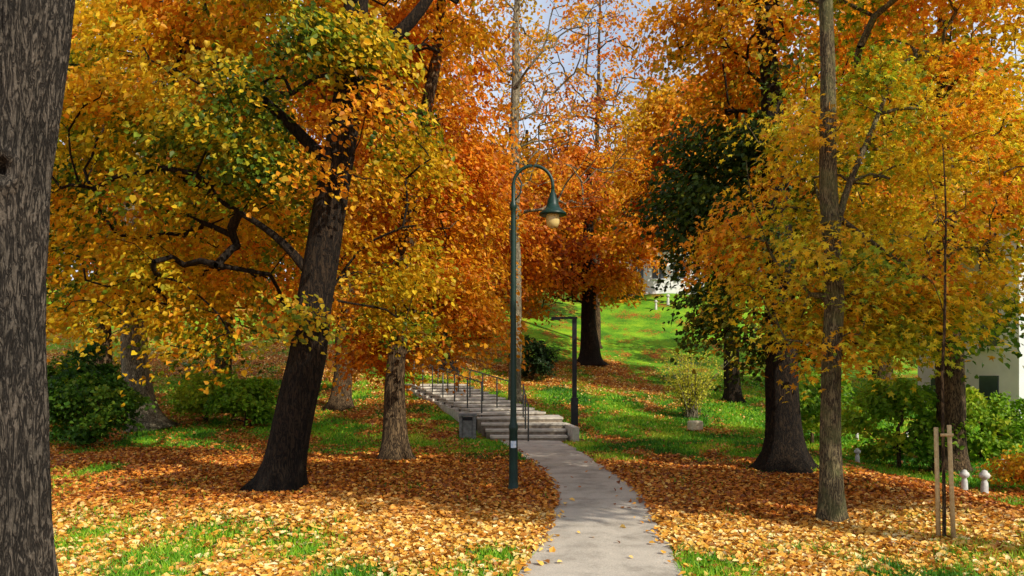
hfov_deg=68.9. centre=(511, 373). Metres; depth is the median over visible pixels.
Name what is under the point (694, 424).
limestone block
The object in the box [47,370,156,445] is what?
green shrub
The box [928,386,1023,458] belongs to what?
green shrub
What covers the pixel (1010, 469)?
rose shrub
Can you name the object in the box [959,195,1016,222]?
roof
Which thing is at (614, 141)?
beech tree
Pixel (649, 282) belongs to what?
walls
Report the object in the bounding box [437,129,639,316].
beech tree
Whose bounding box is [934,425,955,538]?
tree stakes
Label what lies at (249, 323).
maple tree
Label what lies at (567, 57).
sky
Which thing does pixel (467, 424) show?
litter bin
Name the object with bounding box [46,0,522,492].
leaning linden tree
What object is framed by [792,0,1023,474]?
golden maple tree
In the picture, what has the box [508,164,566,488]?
street lamp
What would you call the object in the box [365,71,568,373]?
beech tree
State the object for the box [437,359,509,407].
stair railing
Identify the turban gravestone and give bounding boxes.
[854,448,860,463]
[959,469,969,489]
[978,470,990,492]
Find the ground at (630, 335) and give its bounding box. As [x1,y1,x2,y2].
[46,281,1023,575]
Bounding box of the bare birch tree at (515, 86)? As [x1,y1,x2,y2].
[442,0,657,403]
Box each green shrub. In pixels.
[47,341,121,412]
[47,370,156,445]
[164,364,237,421]
[202,373,278,427]
[764,371,867,443]
[841,374,982,468]
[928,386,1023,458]
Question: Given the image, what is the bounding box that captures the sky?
[60,0,1023,280]
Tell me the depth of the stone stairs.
20.42 m
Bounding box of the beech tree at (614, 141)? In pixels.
[588,78,794,301]
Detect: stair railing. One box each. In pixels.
[413,362,481,416]
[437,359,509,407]
[522,384,528,440]
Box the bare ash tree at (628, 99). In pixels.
[495,0,679,347]
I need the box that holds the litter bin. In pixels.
[458,413,476,438]
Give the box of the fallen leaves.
[46,333,1023,575]
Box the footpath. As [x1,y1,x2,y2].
[501,440,682,575]
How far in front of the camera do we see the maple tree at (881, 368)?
26.22 m
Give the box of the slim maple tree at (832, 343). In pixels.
[678,0,1023,522]
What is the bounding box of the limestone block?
[687,420,702,430]
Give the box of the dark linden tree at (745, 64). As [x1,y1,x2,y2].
[613,0,928,473]
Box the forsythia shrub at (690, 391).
[658,347,736,418]
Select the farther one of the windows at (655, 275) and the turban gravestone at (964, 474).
the windows at (655, 275)
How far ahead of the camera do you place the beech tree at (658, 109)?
28.39 m
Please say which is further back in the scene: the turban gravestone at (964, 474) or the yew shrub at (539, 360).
the yew shrub at (539, 360)
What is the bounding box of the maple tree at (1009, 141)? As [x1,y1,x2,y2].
[867,85,1023,289]
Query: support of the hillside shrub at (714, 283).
on the ground at (630, 335)
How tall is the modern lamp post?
3.280 m
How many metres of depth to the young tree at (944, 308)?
7.69 m
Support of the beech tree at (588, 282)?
on the ground at (630, 335)
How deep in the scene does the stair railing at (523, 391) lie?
19.21 m
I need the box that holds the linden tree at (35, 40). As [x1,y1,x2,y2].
[0,0,75,575]
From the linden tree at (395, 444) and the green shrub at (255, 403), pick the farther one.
the green shrub at (255, 403)
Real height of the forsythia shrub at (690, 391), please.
2.435 m
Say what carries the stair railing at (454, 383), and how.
on the stone stairs
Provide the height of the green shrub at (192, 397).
1.815 m
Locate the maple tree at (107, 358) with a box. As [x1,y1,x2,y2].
[46,5,244,367]
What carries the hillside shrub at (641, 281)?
on the ground at (630, 335)
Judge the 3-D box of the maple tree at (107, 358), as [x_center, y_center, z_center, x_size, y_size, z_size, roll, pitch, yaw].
[-17.216,-7.297,30.990,13.256,15.994,10.012,0,0,0]
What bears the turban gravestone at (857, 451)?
on the ground at (630, 335)
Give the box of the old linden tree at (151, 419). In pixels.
[46,0,316,433]
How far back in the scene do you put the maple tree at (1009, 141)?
32.50 m
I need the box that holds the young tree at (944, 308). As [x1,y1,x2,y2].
[901,144,1000,536]
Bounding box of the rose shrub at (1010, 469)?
[974,440,1023,486]
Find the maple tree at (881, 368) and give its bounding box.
[749,32,1008,385]
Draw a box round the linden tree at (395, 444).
[236,0,534,460]
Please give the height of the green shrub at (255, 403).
1.547 m
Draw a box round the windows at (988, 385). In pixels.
[931,233,998,402]
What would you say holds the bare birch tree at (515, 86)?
on the ground at (630, 335)
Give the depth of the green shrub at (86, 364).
21.29 m
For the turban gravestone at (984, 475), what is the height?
0.497 m
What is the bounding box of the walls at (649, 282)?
[620,252,710,295]
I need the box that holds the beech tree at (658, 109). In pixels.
[604,66,759,402]
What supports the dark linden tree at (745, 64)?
on the ground at (630, 335)
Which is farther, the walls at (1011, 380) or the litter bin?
the walls at (1011, 380)
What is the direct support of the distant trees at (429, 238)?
on the ground at (630, 335)
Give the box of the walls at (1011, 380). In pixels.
[918,223,1023,417]
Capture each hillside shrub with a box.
[600,268,649,298]
[702,275,756,291]
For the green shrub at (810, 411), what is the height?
2.107 m
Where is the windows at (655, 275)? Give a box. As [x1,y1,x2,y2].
[631,262,703,278]
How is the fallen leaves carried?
on the ground at (630, 335)
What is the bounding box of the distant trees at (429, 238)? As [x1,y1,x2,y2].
[48,129,977,284]
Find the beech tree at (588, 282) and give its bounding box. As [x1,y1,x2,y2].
[479,146,670,364]
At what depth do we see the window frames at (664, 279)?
61.39 m
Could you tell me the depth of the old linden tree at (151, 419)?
18.75 m
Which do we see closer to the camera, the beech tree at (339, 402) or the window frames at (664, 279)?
the beech tree at (339, 402)
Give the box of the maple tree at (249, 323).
[95,0,365,374]
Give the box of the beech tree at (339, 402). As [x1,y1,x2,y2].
[244,0,506,410]
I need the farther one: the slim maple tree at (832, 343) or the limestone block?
the limestone block
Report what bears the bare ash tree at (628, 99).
on the ground at (630, 335)
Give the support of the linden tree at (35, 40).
on the ground at (630, 335)
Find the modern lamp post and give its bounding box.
[551,317,577,426]
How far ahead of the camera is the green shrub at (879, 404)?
16.20 m
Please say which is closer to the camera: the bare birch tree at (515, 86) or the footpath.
the footpath
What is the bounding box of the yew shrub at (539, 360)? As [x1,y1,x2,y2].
[506,335,560,379]
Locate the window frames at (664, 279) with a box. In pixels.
[637,268,700,279]
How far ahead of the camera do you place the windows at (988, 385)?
25.48 m
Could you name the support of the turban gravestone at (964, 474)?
on the ground at (630, 335)
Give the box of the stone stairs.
[405,384,578,441]

